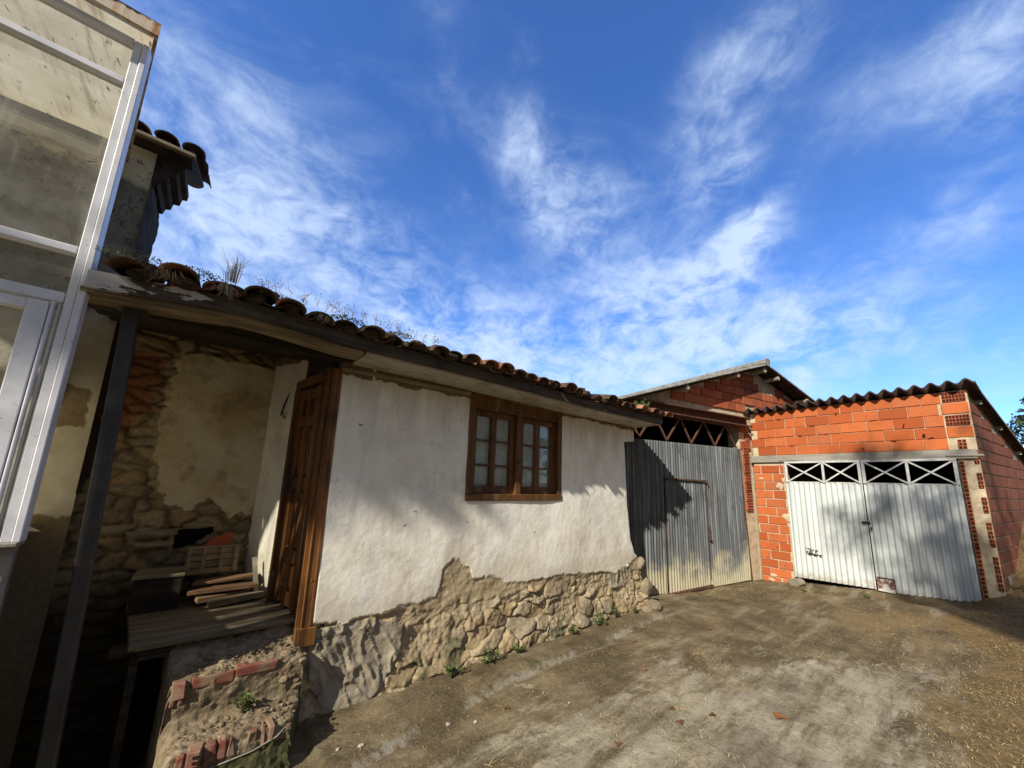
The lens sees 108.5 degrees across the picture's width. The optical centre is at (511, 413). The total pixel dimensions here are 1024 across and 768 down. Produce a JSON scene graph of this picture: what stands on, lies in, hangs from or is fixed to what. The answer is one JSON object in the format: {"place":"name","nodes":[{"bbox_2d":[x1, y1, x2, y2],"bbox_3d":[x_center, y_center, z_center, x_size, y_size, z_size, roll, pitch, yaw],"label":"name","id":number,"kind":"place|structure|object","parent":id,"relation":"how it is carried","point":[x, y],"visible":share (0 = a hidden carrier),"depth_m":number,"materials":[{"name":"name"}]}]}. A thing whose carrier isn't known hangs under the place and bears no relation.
{"place":"outdoors","nodes":[
{"label":"outdoors","id":0,"kind":"place"},
{"bbox_2d":[120,0,1023,446],"label":"sky","id":1,"kind":"structure","parent":0,"point":[618,198],"materials":[{"name":"blue"}]},
{"bbox_2d":[127,521,1023,767],"bbox_3d":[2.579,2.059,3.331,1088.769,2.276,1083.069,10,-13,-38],"label":"ground","id":2,"kind":"structure","parent":0,"point":[417,712],"depth_m":3.06,"materials":[{"name":"brown soil"}]},
{"bbox_2d":[0,104,211,767],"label":"tall house","id":3,"kind":"structure","parent":2,"relation":"on","point":[47,189],"depth_m":2.78,"materials":[{"name":"paint"}]},
{"bbox_2d":[0,0,160,618],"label":"glazed gallery","id":4,"kind":"object","parent":3,"relation":"attached to","point":[81,68],"visible":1,"depth_m":2.06,"materials":[{"name":"metal"}]},
{"bbox_2d":[107,593,294,767],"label":"porch landing","id":5,"kind":"object","parent":2,"relation":"on","point":[154,635],"visible":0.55,"depth_m":2.51,"materials":[{"name":"brown wood"}]},
{"bbox_2d":[127,565,186,615],"bbox_3d":[-2.755,1.361,2.870,0.302,0.266,0.323,10,-13,-38],"label":"wooden step box","id":6,"kind":"object","parent":5,"relation":"on","point":[156,589],"visible":0.94,"depth_m":2.77,"materials":[{"name":"brown wood"}]},
{"bbox_2d":[194,588,250,603],"bbox_3d":[-2.349,1.482,3.015,0.093,0.045,0.369,-7,-14,41],"label":"broken board","id":7,"kind":"object","parent":5,"relation":"on","point":[204,598],"visible":0.64,"depth_m":2.96,"materials":[{"name":"brown wood"}]},
{"bbox_2d":[187,581,258,595],"bbox_3d":[-2.341,1.423,3.014,0.465,0.051,0.103,7,-12,-28],"label":"broken board","id":8,"kind":"object","parent":7,"relation":"on","point":[218,588],"visible":1,"depth_m":2.98,"materials":[{"name":"brown wood"}]},
{"bbox_2d":[192,572,252,585],"bbox_3d":[-2.385,1.383,3.090,0.438,0.056,0.113,7,-12,-27],"label":"broken board","id":9,"kind":"object","parent":8,"relation":"on","point":[221,579],"visible":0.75,"depth_m":3.05,"materials":[{"name":"brown wood"}]},
{"bbox_2d":[184,544,240,575],"bbox_3d":[-2.558,1.244,3.152,0.370,0.219,0.080,10,-13,-38],"label":"slatted crate","id":10,"kind":"object","parent":9,"relation":"on","point":[234,549],"visible":0.93,"depth_m":3.15,"materials":[{"name":"brown wood"}]},
{"bbox_2d":[204,532,233,545],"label":"roof slab","id":11,"kind":"structure","parent":10,"relation":"on","point":[225,539],"depth_m":3.25,"materials":[{"name":"brick"}]},
{"bbox_2d":[199,580,252,587],"bbox_3d":[-2.411,1.471,3.153,0.414,0.042,0.124,9,-13,-34],"label":"broken board","id":12,"kind":"object","parent":7,"relation":"on","point":[226,583],"visible":0.15,"depth_m":3.17,"materials":[{"name":"brown wood"}]},
{"bbox_2d":[207,590,264,608],"bbox_3d":[-2.226,1.496,2.985,0.072,0.061,0.368,-7,-14,40],"label":"broken board","id":13,"kind":"object","parent":5,"relation":"on","point":[223,601],"visible":1,"depth_m":2.95,"materials":[{"name":"brown wood"}]},
{"bbox_2d":[252,557,258,590],"bbox_3d":[-2.183,1.391,3.138,0.132,0.318,0.036,-3,-12,27],"label":"lath","id":14,"kind":"object","parent":13,"relation":"on","point":[255,569],"visible":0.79,"depth_m":3.15,"materials":[{"name":"grey wood"}]},
{"bbox_2d":[264,571,274,602],"bbox_3d":[-1.998,1.427,3.053,0.020,0.240,0.081,2,-10,0],"label":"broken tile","id":15,"kind":"object","parent":5,"relation":"on","point":[269,589],"visible":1,"depth_m":3.03,"materials":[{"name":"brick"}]},
{"bbox_2d":[145,623,307,767],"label":"entrance steps","id":16,"kind":"structure","parent":2,"relation":"on","point":[201,720],"depth_m":2.23,"materials":[{"name":"stone"}]},
{"bbox_2d":[231,692,256,712],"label":"weed","id":17,"kind":"object","parent":16,"relation":"on","point":[248,702],"visible":0.94,"depth_m":2.28,"materials":[{"name":"green plant"}]},
{"bbox_2d":[10,256,672,767],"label":"farmhouse","id":18,"kind":"object","parent":2,"relation":"on","point":[392,512],"visible":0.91,"depth_m":3.21,"materials":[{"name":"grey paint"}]},
{"bbox_2d":[35,305,149,767],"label":"porch post","id":19,"kind":"object","parent":18,"relation":"attached to","point":[62,677],"visible":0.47,"depth_m":1.94,"materials":[{"name":"metal"}]},
{"bbox_2d":[95,244,184,276],"bbox_3d":[-2.062,-0.865,2.064,0.371,0.085,0.203,10,-13,-38],"label":"moss clump","id":20,"kind":"object","parent":18,"relation":"on","point":[132,252],"visible":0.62,"depth_m":2.01,"materials":[{"name":"green plant"}]},
{"bbox_2d":[125,529,177,538],"bbox_3d":[-2.926,0.981,2.998,0.315,0.070,0.134,10,-13,-38],"label":"flat stone","id":21,"kind":"object","parent":18,"relation":"attached to","point":[153,534],"visible":1,"depth_m":2.96,"materials":[{"name":"stone"}]},
{"bbox_2d":[132,540,173,547],"bbox_3d":[-2.910,1.059,2.996,0.250,0.061,0.110,10,-13,-38],"label":"flat stone","id":22,"kind":"object","parent":18,"relation":"attached to","point":[152,543],"visible":1,"depth_m":2.97,"materials":[{"name":"stone"}]},
{"bbox_2d":[144,265,190,284],"bbox_3d":[-1.879,-0.754,2.013,0.284,0.084,0.226,-1,-11,15],"label":"grass tuft","id":23,"kind":"object","parent":18,"relation":"hanging from","point":[169,275],"visible":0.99,"depth_m":2.04,"materials":[{"name":"brown plant"}]},
{"bbox_2d":[183,522,212,528],"bbox_3d":[-2.719,0.966,3.192,0.200,0.059,0.081,10,-13,-38],"label":"flat stone","id":24,"kind":"object","parent":18,"relation":"attached to","point":[197,525],"visible":1,"depth_m":3.16,"materials":[{"name":"stone"}]},
{"bbox_2d":[175,265,227,282],"bbox_3d":[-1.855,-0.833,2.180,0.288,0.061,0.163,10,-13,-38],"label":"moss clump","id":25,"kind":"object","parent":18,"relation":"on","point":[208,274],"visible":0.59,"depth_m":2.19,"materials":[{"name":"green plant"}]},
{"bbox_2d":[208,281,247,299],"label":"grass tuft","id":26,"kind":"object","parent":18,"relation":"hanging from","point":[227,293],"visible":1,"depth_m":2.19,"materials":[{"name":"brown plant"}]},
{"bbox_2d":[220,242,253,284],"bbox_3d":[-1.708,-0.902,2.268,0.217,0.208,0.259,-4,-12,29],"label":"grass tuft","id":27,"kind":"object","parent":18,"relation":"on","point":[231,273],"visible":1,"depth_m":2.25,"materials":[{"name":"beige plant"}]},
{"bbox_2d":[258,289,289,298],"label":"moss clump","id":28,"kind":"object","parent":18,"relation":"on","point":[265,291],"visible":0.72,"depth_m":2.36,"materials":[{"name":"green plant"}]},
{"bbox_2d":[258,278,311,301],"bbox_3d":[-1.570,-0.861,2.546,0.348,0.110,0.121,10,-13,-38],"label":"dry weed","id":29,"kind":"object","parent":18,"relation":"on","point":[277,287],"visible":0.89,"depth_m":2.51,"materials":[{"name":"brown plant"}]},
{"bbox_2d":[267,371,326,613],"bbox_3d":[-1.777,0.606,3.069,0.596,1.875,0.099,-7,-14,42],"label":"door","id":30,"kind":"structure","parent":18,"relation":"in","point":[299,461],"depth_m":3.09,"materials":[{"name":"brown wood"}]},
{"bbox_2d":[301,294,349,314],"bbox_3d":[-1.382,-0.809,2.726,0.388,0.121,0.179,10,-13,-38],"label":"dry weed","id":31,"kind":"object","parent":18,"relation":"on","point":[305,304],"visible":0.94,"depth_m":2.73,"materials":[{"name":"brown plant"}]},
{"bbox_2d":[314,314,338,327],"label":"grass tuft","id":32,"kind":"object","parent":18,"relation":"hanging from","point":[325,317],"visible":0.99,"depth_m":2.54,"materials":[{"name":"brown plant"}]},
{"bbox_2d":[330,313,364,325],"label":"moss clump","id":33,"kind":"object","parent":18,"relation":"on","point":[345,316],"visible":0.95,"depth_m":2.64,"materials":[{"name":"green plant"}]},
{"bbox_2d":[335,302,375,324],"bbox_3d":[-1.205,-0.773,2.855,0.309,0.127,0.130,7,-11,-24],"label":"dry weed","id":34,"kind":"object","parent":18,"relation":"on","point":[354,313],"visible":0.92,"depth_m":2.85,"materials":[{"name":"brown plant"}]},
{"bbox_2d":[373,317,413,336],"bbox_3d":[-0.976,-0.724,3.030,0.350,0.115,0.160,9,-12,-32],"label":"dry weed","id":35,"kind":"object","parent":18,"relation":"on","point":[389,324],"visible":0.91,"depth_m":3.01,"materials":[{"name":"brown plant"}]},
{"bbox_2d":[389,330,413,339],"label":"moss clump","id":36,"kind":"object","parent":18,"relation":"on","point":[404,337],"visible":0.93,"depth_m":2.89,"materials":[{"name":"green plant"}]},
{"bbox_2d":[404,330,445,343],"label":"dry weed","id":37,"kind":"object","parent":18,"relation":"on","point":[425,338],"visible":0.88,"depth_m":3.23,"materials":[{"name":"brown plant"}]},
{"bbox_2d":[465,392,561,500],"bbox_3d":[0.050,0.417,4.189,1.365,1.105,0.162,10,-13,-38],"label":"window","id":38,"kind":"structure","parent":18,"relation":"in","point":[514,452],"depth_m":4.14,"materials":[{"name":"brown wood"}]},
{"bbox_2d":[637,556,644,570],"bbox_3d":[1.864,2.179,5.341,0.170,0.208,0.136,10,-13,-38],"label":"corner stone","id":39,"kind":"object","parent":18,"relation":"on","point":[641,564],"visible":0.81,"depth_m":5.28,"materials":[{"name":"beige stone"}]},
{"bbox_2d":[635,399,650,406],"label":"roof weed","id":40,"kind":"object","parent":18,"relation":"on","point":[642,402],"visible":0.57,"depth_m":5.33,"materials":[{"name":"green plant"}]},
{"bbox_2d":[640,578,651,594],"bbox_3d":[1.907,2.478,5.284,0.220,0.246,0.172,10,-13,-38],"label":"corner stone","id":41,"kind":"object","parent":18,"relation":"on","point":[646,585],"visible":0.91,"depth_m":5.21,"materials":[{"name":"beige stone"}]},
{"bbox_2d":[443,660,464,677],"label":"weed","id":42,"kind":"object","parent":2,"relation":"on","point":[449,670],"visible":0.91,"depth_m":3.18,"materials":[{"name":"green plant"}]},
{"bbox_2d":[481,647,503,662],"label":"weed","id":43,"kind":"object","parent":2,"relation":"on","point":[489,652],"visible":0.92,"depth_m":3.46,"materials":[{"name":"green plant"}]},
{"bbox_2d":[512,643,524,653],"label":"weed","id":44,"kind":"object","parent":2,"relation":"on","point":[517,649],"visible":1,"depth_m":3.65,"materials":[{"name":"green plant"}]},
{"bbox_2d":[569,624,576,635],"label":"weed","id":45,"kind":"object","parent":2,"relation":"on","point":[572,630],"visible":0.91,"depth_m":4.14,"materials":[{"name":"green plant"}]},
{"bbox_2d":[594,611,605,624],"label":"weed","id":46,"kind":"object","parent":2,"relation":"on","point":[600,620],"visible":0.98,"depth_m":4.48,"materials":[{"name":"green plant"}]},
{"bbox_2d":[612,606,618,618],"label":"weed","id":47,"kind":"object","parent":2,"relation":"on","point":[614,610],"visible":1,"depth_m":4.68,"materials":[{"name":"green plant"}]},
{"bbox_2d":[641,606,653,611],"bbox_3d":[1.844,2.670,4.997,0.175,0.136,0.135,5,-11,-14],"label":"corner stone","id":48,"kind":"object","parent":2,"relation":"on","point":[647,608],"visible":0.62,"depth_m":4.96,"materials":[{"name":"beige stone"}]},
{"bbox_2d":[646,599,661,611],"bbox_3d":[1.974,2.706,5.135,0.211,0.182,0.301,-2,-11,21],"label":"corner stone","id":49,"kind":"object","parent":2,"relation":"on","point":[656,605],"visible":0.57,"depth_m":5.09,"materials":[{"name":"beige stone"}]},
{"bbox_2d":[322,582,1023,767],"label":"straw litter","id":50,"kind":"object","parent":2,"relation":"on","point":[979,733],"visible":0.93,"depth_m":3.05,"materials":[{"name":"beige plant"}]},
{"bbox_2d":[580,358,872,580],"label":"brick barn","id":51,"kind":"structure","parent":2,"relation":"on","point":[708,409],"depth_m":7.74,"materials":[{"name":"brown brick"}]},
{"bbox_2d":[624,438,752,594],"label":"corrugated gate","id":52,"kind":"structure","parent":51,"relation":"attached to","point":[706,536],"depth_m":6.53,"materials":[{"name":"grey metal"}]},
{"bbox_2d":[665,477,713,593],"bbox_3d":[3.127,2.111,6.479,1.142,1.912,0.055,7,-12,-27],"label":"wicket door","id":53,"kind":"structure","parent":52,"relation":"in","point":[685,499],"depth_m":6.46,"materials":[{"name":"grey metal"}]},
{"bbox_2d":[773,711,787,718],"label":"fallen leaf","id":54,"kind":"object","parent":2,"relation":"on","point":[778,715],"visible":1,"depth_m":2.81,"materials":[{"name":"brown plant"}]},
{"bbox_2d":[788,578,805,585],"bbox_3d":[5.206,3.095,6.745,0.152,0.193,0.274,10,-13,-38],"label":"door stone","id":55,"kind":"object","parent":2,"relation":"on","point":[797,581],"visible":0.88,"depth_m":6.70,"materials":[{"name":"beige stone"}]},
{"bbox_2d":[743,378,1023,599],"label":"brick garage","id":56,"kind":"structure","parent":2,"relation":"on","point":[963,423],"depth_m":6.19,"materials":[{"name":"brown brick"}]},
{"bbox_2d":[784,458,981,601],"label":"garage gate","id":57,"kind":"structure","parent":56,"relation":"attached to","point":[920,539],"depth_m":5.96,"materials":[{"name":"white metal"}]},
{"bbox_2d":[1006,397,1023,445],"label":"broadleaf tree","id":58,"kind":"object","parent":2,"relation":"on","point":[1019,420],"visible":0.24,"depth_m":12.96,"materials":[{"name":"green plant"}]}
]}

